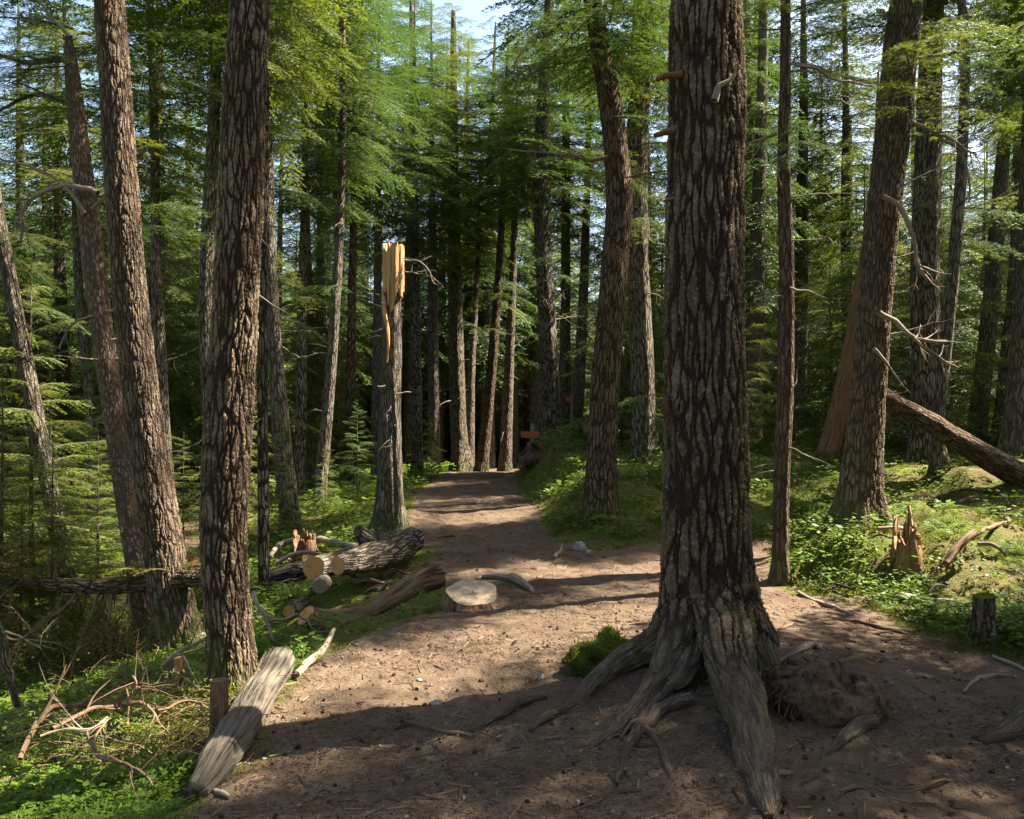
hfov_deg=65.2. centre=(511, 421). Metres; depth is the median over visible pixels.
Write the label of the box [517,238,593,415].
young conifer
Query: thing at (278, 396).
conifer tree
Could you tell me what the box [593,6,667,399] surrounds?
conifer tree
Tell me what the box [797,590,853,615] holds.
fallen branch
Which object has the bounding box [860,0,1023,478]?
conifer tree
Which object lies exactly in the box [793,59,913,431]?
conifer tree
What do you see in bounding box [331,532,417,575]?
log
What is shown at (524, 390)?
young conifer
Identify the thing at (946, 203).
conifer tree
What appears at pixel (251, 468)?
young conifer
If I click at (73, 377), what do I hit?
conifer tree
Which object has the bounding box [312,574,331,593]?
log
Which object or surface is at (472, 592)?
tree stump
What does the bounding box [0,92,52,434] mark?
conifer tree
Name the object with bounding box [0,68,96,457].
conifer tree
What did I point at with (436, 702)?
rock
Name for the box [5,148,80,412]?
conifer tree
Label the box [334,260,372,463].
young conifer
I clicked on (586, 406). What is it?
young conifer
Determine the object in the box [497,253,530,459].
conifer tree
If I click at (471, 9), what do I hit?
sky
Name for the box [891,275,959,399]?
young conifer
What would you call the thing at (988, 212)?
conifer tree
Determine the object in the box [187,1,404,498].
conifer tree
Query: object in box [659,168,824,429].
conifer tree
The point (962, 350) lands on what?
young conifer
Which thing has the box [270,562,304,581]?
log
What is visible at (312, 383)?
conifer tree
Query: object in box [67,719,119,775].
dead branch
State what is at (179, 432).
young conifer
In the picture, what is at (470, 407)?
conifer tree
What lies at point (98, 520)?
young conifer
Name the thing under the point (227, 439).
conifer tree
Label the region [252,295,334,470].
conifer tree
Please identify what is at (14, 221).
conifer tree
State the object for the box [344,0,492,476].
conifer tree
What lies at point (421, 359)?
conifer tree
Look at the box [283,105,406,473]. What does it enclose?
conifer tree
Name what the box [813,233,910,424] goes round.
young conifer
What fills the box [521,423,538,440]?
trail sign
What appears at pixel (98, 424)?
young conifer
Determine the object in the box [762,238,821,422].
young conifer
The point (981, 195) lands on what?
conifer tree
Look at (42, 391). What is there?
young conifer
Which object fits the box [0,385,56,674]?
young conifer
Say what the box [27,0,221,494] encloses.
conifer tree
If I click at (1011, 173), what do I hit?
conifer tree
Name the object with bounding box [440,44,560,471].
conifer tree
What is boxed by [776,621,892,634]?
surface root
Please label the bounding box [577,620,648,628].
surface root
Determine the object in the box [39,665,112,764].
dead branch
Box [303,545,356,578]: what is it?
log
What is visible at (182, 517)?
young conifer
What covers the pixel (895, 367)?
young conifer
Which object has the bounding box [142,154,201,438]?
conifer tree
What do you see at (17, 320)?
conifer tree
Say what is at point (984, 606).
tree stump
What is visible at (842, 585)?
fallen branch
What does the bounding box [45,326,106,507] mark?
young conifer
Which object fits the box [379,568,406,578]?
fallen branch
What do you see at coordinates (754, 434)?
tree stump
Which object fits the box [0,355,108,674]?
young conifer
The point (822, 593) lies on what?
moss carpet
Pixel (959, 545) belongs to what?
fallen branch
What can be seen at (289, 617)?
dead branch
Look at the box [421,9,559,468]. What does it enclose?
conifer tree
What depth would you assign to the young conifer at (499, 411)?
50.07 m
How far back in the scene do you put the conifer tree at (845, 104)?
21.07 m
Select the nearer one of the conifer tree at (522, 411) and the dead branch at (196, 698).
the dead branch at (196, 698)
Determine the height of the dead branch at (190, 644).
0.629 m
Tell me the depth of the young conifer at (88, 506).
11.47 m
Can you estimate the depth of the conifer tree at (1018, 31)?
7.58 m
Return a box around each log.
[188,647,295,798]
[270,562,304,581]
[283,597,309,616]
[298,563,445,632]
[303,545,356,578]
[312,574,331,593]
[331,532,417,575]
[353,525,423,552]
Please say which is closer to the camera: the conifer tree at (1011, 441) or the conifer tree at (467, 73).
the conifer tree at (1011, 441)
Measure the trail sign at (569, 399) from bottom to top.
1.417 m
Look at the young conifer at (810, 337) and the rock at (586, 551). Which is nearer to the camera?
the rock at (586, 551)
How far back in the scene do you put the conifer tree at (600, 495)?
10.71 m
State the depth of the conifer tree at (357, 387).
45.12 m
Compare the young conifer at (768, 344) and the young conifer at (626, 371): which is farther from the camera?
the young conifer at (768, 344)
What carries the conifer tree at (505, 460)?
on the ground at (360, 593)
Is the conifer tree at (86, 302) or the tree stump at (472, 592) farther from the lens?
the conifer tree at (86, 302)
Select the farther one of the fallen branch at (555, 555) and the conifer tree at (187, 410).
the conifer tree at (187, 410)
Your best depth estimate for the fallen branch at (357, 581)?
8.11 m
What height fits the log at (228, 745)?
0.239 m
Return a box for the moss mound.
[561,622,630,678]
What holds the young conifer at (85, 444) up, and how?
on the ground at (360, 593)
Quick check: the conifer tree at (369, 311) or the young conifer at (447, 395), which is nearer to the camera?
the conifer tree at (369, 311)
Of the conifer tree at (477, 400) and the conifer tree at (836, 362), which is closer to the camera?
the conifer tree at (836, 362)
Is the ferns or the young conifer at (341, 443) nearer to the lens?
the ferns
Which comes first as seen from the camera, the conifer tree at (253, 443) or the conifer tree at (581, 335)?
the conifer tree at (581, 335)
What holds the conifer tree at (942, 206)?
on the ground at (360, 593)
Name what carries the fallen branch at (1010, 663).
on the path
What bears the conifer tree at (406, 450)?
on the ground at (360, 593)
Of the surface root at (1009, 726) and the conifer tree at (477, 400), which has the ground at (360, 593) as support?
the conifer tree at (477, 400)
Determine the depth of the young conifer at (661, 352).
17.42 m
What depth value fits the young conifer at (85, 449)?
15.44 m
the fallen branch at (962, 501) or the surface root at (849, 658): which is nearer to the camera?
the surface root at (849, 658)
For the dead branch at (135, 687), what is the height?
0.467 m
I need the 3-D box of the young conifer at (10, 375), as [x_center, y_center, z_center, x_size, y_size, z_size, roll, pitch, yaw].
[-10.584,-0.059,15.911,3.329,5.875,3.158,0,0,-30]
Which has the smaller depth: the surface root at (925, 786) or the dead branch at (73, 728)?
the surface root at (925, 786)
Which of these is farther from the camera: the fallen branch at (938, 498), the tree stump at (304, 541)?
the fallen branch at (938, 498)
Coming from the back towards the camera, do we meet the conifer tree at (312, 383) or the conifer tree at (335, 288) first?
the conifer tree at (312, 383)
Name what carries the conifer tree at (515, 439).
on the ground at (360, 593)
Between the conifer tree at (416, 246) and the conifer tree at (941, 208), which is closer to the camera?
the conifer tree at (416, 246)
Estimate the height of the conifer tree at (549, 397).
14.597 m
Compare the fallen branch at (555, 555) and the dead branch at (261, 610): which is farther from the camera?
the fallen branch at (555, 555)
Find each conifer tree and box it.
[0,0,166,635]
[0,0,187,529]
[0,2,111,518]
[0,4,148,518]
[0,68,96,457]
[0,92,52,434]
[0,100,27,442]
[0,116,46,435]
[0,146,80,476]
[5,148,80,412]
[15,173,189,497]
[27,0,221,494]
[37,0,226,658]
[42,48,218,504]
[49,136,116,417]
[69,2,203,446]
[75,0,367,470]
[106,120,201,424]
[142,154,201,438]
[146,80,202,486]
[147,95,269,491]
[149,98,256,496]
[150,0,367,601]
[157,0,368,533]
[166,145,256,429]
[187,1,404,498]
[198,0,293,712]
[251,363,269,471]
[252,220,371,469]
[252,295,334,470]
[253,134,328,484]
[253,232,334,452]
[257,68,372,440]
[268,39,374,484]
[273,0,429,507]
[274,0,442,488]
[281,116,373,473]
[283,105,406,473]
[289,269,369,472]
[295,0,459,479]
[339,1,485,471]
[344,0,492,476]
[345,0,386,434]
[357,0,506,472]
[359,158,445,451]
[361,238,427,448]
[369,57,506,469]
[386,2,533,471]
[406,26,526,461]
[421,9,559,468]
[421,153,527,457]
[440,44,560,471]
[446,148,527,455]
[459,0,622,445]
[460,29,581,471]
[460,154,507,462]
[461,11,571,467]
[470,0,879,818]
[473,0,750,530]
[477,10,602,440]
[484,0,652,430]
[496,350,528,467]
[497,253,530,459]
[517,127,595,419]
[520,195,599,429]
[522,6,627,432]
[532,0,670,465]
[556,104,663,434]
[558,226,624,428]
[582,0,669,346]
[585,261,655,423]
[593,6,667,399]
[623,233,663,430]
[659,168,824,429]
[661,0,919,585]
[742,0,823,432]
[742,0,829,354]
[742,0,840,363]
[750,0,899,427]
[765,81,855,406]
[766,107,909,419]
[767,0,914,343]
[769,0,1023,531]
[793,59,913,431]
[824,0,1016,465]
[853,60,979,389]
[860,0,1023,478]
[890,151,979,413]
[893,78,976,376]
[896,7,999,418]
[897,92,981,296]
[940,0,1022,436]
[940,0,1023,458]
[941,160,980,406]
[941,171,1005,409]
[942,0,1023,447]
[950,101,1012,344]
[958,159,1012,404]
[961,3,1023,303]
[962,133,1004,328]
[966,151,1011,385]
[997,3,1023,115]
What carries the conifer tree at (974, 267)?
on the ground at (360, 593)
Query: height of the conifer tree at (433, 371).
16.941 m
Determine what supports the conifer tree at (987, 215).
on the ground at (360, 593)
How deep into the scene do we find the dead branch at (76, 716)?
4.20 m
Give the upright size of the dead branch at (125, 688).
0.720 m
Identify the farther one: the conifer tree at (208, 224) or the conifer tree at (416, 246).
the conifer tree at (416, 246)
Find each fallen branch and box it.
[211,788,231,799]
[270,536,358,558]
[271,575,306,586]
[272,555,291,560]
[275,550,318,564]
[294,628,335,677]
[352,578,384,583]
[367,581,390,587]
[368,587,381,592]
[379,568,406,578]
[380,580,394,590]
[552,544,563,558]
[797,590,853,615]
[832,617,907,634]
[836,583,855,590]
[877,525,902,529]
[895,591,960,603]
[927,497,941,500]
[928,584,944,592]
[942,529,977,566]
[959,495,977,504]
[975,519,1011,536]
[977,542,1006,556]
[992,655,1023,671]
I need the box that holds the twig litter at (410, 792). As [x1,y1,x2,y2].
[0,472,1023,818]
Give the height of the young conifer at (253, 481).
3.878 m
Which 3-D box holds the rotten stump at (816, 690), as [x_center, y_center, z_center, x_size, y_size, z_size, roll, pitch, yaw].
[1.625,1.465,4.175,0.783,0.463,0.623,0,0,0]
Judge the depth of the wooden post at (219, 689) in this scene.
4.00 m
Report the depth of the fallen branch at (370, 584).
7.95 m
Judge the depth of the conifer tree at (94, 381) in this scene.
28.77 m
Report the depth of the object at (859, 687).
4.06 m
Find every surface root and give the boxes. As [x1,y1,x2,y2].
[390,720,472,737]
[438,533,522,543]
[481,572,535,593]
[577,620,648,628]
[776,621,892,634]
[780,640,823,660]
[832,653,880,662]
[837,778,953,792]
[963,673,1010,692]
[981,701,1023,744]
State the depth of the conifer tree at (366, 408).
39.15 m
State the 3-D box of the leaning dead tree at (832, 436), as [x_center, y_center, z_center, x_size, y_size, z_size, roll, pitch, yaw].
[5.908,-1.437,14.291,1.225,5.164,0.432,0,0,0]
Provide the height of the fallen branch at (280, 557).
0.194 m
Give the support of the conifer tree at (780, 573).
on the ground at (360, 593)
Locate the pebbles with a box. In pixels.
[181,521,1023,818]
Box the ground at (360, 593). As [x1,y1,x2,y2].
[0,421,1023,818]
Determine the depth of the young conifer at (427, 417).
43.60 m
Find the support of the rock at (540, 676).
on the path
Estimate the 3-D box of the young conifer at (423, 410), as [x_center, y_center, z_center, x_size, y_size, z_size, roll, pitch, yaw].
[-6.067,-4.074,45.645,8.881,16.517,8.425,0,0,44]
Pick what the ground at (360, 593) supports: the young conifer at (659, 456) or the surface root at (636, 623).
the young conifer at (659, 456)
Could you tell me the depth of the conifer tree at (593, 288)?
41.84 m
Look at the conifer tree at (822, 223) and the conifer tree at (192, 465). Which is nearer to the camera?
the conifer tree at (192, 465)
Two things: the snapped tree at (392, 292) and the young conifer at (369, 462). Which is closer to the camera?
the snapped tree at (392, 292)
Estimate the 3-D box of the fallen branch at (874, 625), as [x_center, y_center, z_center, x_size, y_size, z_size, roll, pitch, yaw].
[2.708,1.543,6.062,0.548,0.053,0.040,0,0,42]
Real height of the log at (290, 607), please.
0.146 m
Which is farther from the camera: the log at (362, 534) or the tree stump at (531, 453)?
the tree stump at (531, 453)
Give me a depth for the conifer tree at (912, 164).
34.41 m
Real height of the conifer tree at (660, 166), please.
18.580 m
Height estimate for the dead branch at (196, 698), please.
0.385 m
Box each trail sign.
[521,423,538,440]
[566,394,572,431]
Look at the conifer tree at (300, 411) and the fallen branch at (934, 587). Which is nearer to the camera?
the fallen branch at (934, 587)
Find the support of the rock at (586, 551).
on the path
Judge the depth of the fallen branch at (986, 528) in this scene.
8.14 m
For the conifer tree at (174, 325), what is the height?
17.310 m
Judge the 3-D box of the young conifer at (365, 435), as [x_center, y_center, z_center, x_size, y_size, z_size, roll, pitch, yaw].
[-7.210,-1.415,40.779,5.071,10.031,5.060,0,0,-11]
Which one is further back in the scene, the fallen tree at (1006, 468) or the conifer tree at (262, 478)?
the fallen tree at (1006, 468)
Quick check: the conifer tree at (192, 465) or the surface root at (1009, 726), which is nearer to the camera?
the surface root at (1009, 726)
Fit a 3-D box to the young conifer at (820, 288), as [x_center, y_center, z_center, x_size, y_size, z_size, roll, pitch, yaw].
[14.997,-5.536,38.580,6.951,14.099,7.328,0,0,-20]
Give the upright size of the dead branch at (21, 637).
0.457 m
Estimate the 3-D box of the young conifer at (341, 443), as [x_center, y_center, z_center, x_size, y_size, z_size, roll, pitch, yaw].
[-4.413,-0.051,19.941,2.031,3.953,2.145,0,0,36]
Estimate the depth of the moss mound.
4.84 m
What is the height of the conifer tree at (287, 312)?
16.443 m
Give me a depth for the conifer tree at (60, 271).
19.92 m
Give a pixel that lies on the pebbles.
(597, 723)
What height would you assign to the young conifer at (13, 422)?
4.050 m
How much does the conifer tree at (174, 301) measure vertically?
18.233 m
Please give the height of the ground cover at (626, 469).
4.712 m
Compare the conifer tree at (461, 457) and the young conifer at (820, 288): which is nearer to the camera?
the conifer tree at (461, 457)
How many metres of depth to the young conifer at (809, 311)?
28.06 m
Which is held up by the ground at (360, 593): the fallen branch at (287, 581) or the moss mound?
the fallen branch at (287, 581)
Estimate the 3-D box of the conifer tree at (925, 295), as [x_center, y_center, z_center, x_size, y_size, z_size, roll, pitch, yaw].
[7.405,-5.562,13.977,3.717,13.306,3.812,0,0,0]
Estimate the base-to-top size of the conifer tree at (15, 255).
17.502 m
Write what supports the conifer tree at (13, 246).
on the ground at (360, 593)
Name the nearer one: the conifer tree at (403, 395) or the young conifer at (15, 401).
the young conifer at (15, 401)
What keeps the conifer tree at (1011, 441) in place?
on the ground at (360, 593)
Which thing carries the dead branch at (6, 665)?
on the ground at (360, 593)
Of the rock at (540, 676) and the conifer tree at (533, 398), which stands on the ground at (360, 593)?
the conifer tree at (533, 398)
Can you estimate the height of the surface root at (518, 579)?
0.110 m
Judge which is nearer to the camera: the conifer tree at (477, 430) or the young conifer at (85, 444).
the young conifer at (85, 444)
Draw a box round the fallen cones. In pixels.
[183,524,1015,818]
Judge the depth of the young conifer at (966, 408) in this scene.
19.00 m
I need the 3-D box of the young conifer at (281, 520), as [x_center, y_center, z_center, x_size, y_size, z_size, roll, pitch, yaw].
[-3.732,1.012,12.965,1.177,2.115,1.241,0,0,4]
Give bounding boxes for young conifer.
[0,238,128,636]
[0,284,82,523]
[0,288,71,539]
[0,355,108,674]
[0,381,56,492]
[0,383,76,623]
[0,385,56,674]
[0,390,19,497]
[0,490,82,671]
[3,410,111,660]
[4,337,113,571]
[10,305,56,484]
[34,385,124,595]
[38,326,120,539]
[38,435,128,637]
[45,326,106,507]
[54,261,188,501]
[54,334,177,518]
[71,423,197,545]
[146,276,189,481]
[171,435,200,568]
[177,390,275,530]
[248,422,313,542]
[250,393,268,480]
[251,350,294,479]
[269,367,338,486]
[306,343,376,487]
[306,446,345,514]
[328,401,377,497]
[331,303,404,472]
[333,277,427,469]
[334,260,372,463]
[355,370,370,471]
[361,241,480,466]
[367,346,449,461]
[407,405,445,476]
[422,270,521,469]
[422,285,528,458]
[423,390,477,467]
[444,303,528,467]
[475,249,588,461]
[495,219,627,443]
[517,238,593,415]
[532,141,665,444]
[574,289,663,446]
[578,243,664,427]
[583,325,627,431]
[618,246,664,451]
[619,207,775,432]
[631,388,664,486]
[744,256,809,451]
[746,257,824,437]
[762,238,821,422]
[763,211,900,425]
[763,331,823,424]
[764,231,841,419]
[766,164,857,419]
[767,251,836,419]
[772,156,943,441]
[807,187,908,420]
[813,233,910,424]
[885,199,1012,444]
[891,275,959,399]
[901,236,997,423]
[902,140,1012,419]
[946,196,1005,412]
[948,206,1014,431]
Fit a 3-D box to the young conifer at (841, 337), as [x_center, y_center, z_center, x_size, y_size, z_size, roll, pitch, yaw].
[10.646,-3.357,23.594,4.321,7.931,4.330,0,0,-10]
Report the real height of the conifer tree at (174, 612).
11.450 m
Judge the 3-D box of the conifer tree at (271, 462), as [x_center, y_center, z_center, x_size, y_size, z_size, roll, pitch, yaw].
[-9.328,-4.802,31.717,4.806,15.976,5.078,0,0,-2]
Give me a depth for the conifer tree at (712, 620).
4.67 m
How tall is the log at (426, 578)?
0.521 m
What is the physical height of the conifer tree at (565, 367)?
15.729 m
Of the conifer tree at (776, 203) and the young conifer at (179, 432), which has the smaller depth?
the conifer tree at (776, 203)
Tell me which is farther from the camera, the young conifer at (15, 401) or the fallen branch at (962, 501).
the young conifer at (15, 401)
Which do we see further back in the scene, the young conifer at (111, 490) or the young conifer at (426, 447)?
the young conifer at (426, 447)
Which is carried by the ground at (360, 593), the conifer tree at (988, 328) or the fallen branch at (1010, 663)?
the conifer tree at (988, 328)
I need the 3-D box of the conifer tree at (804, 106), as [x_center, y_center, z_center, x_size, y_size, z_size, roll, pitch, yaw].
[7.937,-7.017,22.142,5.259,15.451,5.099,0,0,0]
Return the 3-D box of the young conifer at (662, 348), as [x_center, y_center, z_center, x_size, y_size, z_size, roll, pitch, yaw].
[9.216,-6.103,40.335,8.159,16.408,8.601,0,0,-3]
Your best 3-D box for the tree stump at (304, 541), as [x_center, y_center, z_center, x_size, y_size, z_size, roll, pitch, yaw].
[-2.713,1.685,10.477,0.354,0.539,0.360,0,0,0]
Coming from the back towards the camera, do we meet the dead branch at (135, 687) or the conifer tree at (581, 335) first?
the conifer tree at (581, 335)
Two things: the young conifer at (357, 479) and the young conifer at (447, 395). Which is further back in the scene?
the young conifer at (447, 395)
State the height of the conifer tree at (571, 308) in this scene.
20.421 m
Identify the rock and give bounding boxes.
[429,699,442,705]
[537,673,543,679]
[570,541,586,550]
[584,549,592,553]
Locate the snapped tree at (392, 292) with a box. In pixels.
[358,242,443,532]
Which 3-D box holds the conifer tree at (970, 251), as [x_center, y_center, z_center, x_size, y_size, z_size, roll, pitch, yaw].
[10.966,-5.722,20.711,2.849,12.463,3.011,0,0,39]
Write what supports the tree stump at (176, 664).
on the ground at (360, 593)
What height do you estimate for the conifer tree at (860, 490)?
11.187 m
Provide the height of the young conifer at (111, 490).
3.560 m
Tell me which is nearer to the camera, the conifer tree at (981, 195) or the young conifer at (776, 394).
the young conifer at (776, 394)
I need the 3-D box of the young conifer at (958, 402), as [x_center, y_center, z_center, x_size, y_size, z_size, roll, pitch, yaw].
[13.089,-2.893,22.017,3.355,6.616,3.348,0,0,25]
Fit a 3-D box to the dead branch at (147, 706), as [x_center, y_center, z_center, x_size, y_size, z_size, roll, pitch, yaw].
[-1.799,1.394,3.987,0.797,0.476,0.429,0,0,38]
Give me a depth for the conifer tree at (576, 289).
54.82 m
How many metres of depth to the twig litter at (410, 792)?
3.77 m
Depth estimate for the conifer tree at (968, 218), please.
38.76 m
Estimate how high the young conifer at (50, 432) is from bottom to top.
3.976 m
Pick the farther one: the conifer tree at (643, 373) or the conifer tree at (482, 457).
the conifer tree at (482, 457)
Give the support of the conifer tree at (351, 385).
on the ground at (360, 593)
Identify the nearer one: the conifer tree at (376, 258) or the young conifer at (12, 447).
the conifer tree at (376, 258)
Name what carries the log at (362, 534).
on the log at (389, 551)
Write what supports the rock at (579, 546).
on the path
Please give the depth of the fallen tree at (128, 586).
7.73 m
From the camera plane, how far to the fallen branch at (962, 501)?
10.73 m
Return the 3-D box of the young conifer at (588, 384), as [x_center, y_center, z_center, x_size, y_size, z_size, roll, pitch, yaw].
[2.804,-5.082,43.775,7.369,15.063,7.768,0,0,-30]
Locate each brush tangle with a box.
[0,604,289,800]
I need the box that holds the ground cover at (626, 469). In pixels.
[0,407,1023,818]
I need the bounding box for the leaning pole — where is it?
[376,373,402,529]
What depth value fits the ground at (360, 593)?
8.60 m
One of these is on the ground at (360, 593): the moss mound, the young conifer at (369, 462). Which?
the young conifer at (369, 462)
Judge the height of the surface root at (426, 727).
0.064 m
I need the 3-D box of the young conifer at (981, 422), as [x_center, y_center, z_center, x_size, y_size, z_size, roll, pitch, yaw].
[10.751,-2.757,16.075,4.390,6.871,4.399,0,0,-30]
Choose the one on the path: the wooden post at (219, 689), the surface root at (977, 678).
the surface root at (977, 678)
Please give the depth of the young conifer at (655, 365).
21.76 m
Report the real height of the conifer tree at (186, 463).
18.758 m
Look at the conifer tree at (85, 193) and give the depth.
8.12 m
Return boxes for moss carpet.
[0,423,1023,799]
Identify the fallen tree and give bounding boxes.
[0,541,201,695]
[886,388,1023,487]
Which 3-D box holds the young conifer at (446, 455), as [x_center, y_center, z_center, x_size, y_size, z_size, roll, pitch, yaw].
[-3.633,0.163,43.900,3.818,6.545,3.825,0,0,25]
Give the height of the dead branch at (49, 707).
0.509 m
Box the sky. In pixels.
[0,0,1012,347]
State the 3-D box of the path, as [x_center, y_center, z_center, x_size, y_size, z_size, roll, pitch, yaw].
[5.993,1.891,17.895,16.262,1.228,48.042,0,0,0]
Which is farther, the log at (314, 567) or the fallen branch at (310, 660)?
the log at (314, 567)
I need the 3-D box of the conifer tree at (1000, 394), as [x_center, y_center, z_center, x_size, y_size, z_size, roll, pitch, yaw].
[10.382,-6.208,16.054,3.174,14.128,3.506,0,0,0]
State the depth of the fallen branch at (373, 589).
7.62 m
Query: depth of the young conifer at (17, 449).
24.98 m
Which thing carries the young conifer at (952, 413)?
on the ground at (360, 593)
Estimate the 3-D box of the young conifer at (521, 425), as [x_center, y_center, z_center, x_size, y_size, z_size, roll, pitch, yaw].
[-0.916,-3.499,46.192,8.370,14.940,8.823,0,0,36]
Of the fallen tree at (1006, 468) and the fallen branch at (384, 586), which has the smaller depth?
the fallen branch at (384, 586)
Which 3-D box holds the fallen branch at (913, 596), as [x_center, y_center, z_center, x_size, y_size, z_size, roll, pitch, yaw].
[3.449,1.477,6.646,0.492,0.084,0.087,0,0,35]
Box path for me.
[200,468,1023,818]
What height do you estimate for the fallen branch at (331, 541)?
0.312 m
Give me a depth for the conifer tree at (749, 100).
19.86 m
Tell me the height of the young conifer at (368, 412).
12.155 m
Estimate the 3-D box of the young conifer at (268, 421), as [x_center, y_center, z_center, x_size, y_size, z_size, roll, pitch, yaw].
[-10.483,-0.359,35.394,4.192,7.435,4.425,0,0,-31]
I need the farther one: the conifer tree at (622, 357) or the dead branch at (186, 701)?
the conifer tree at (622, 357)
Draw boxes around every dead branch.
[0,618,21,708]
[6,618,71,679]
[7,605,48,665]
[17,642,138,759]
[18,651,148,739]
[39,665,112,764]
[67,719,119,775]
[71,699,224,812]
[72,629,181,721]
[73,594,160,724]
[124,657,206,754]
[157,647,308,727]
[161,616,205,695]
[167,679,232,727]
[251,591,293,647]
[256,600,343,630]
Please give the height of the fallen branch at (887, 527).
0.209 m
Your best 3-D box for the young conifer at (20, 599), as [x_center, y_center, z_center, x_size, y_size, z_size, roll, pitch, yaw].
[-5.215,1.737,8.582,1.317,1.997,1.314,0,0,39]
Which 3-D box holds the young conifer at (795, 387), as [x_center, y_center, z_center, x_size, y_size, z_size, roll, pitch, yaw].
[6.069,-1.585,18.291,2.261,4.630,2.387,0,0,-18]
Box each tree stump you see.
[167,655,183,703]
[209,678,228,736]
[290,528,316,562]
[440,579,499,612]
[516,441,551,464]
[748,415,763,443]
[889,505,923,580]
[964,592,999,647]
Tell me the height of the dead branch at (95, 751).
0.555 m
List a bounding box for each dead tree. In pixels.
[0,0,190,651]
[815,245,861,462]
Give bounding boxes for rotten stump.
[761,655,900,729]
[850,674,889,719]
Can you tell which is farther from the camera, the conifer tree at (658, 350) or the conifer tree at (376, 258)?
the conifer tree at (658, 350)
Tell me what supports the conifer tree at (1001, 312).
on the ground at (360, 593)
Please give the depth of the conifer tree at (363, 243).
59.61 m
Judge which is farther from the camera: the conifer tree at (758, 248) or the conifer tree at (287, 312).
the conifer tree at (287, 312)
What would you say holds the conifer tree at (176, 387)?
on the ground at (360, 593)
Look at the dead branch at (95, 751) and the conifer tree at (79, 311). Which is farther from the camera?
the conifer tree at (79, 311)
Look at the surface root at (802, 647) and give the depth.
4.77 m
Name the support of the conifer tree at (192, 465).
on the ground at (360, 593)
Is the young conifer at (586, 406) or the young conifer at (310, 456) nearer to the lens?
the young conifer at (310, 456)
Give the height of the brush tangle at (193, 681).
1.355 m
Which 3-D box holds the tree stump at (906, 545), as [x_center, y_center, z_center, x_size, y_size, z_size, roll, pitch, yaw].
[3.608,1.128,7.321,0.318,0.706,0.305,0,0,0]
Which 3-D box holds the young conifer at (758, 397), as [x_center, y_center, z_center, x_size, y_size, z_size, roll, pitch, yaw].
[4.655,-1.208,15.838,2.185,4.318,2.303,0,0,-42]
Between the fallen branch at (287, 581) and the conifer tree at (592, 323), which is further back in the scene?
the conifer tree at (592, 323)
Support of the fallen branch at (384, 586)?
on the ground at (360, 593)
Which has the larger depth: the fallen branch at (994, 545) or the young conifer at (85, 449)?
the young conifer at (85, 449)
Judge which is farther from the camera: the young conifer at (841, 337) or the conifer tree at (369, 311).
the conifer tree at (369, 311)
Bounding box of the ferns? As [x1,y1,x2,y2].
[0,497,1023,818]
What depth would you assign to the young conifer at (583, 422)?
19.48 m
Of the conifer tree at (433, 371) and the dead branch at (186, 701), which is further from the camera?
the conifer tree at (433, 371)
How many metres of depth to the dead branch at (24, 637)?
5.98 m
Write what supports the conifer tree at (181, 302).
on the ground at (360, 593)
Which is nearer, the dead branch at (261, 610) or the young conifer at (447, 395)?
the dead branch at (261, 610)
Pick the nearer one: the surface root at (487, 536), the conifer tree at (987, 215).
the surface root at (487, 536)
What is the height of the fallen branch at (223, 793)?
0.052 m
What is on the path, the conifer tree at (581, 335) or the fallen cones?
the fallen cones
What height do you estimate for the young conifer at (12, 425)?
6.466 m
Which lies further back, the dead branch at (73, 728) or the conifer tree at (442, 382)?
the conifer tree at (442, 382)
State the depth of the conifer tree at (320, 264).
28.76 m
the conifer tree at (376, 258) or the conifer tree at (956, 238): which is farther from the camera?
the conifer tree at (376, 258)
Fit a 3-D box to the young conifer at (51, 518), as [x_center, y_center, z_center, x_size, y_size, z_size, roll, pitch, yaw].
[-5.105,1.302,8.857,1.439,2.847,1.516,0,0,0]
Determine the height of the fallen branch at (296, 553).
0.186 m
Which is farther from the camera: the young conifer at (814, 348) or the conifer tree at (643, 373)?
the young conifer at (814, 348)
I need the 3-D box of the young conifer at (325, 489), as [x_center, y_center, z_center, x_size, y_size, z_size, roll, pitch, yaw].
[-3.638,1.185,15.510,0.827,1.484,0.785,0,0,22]

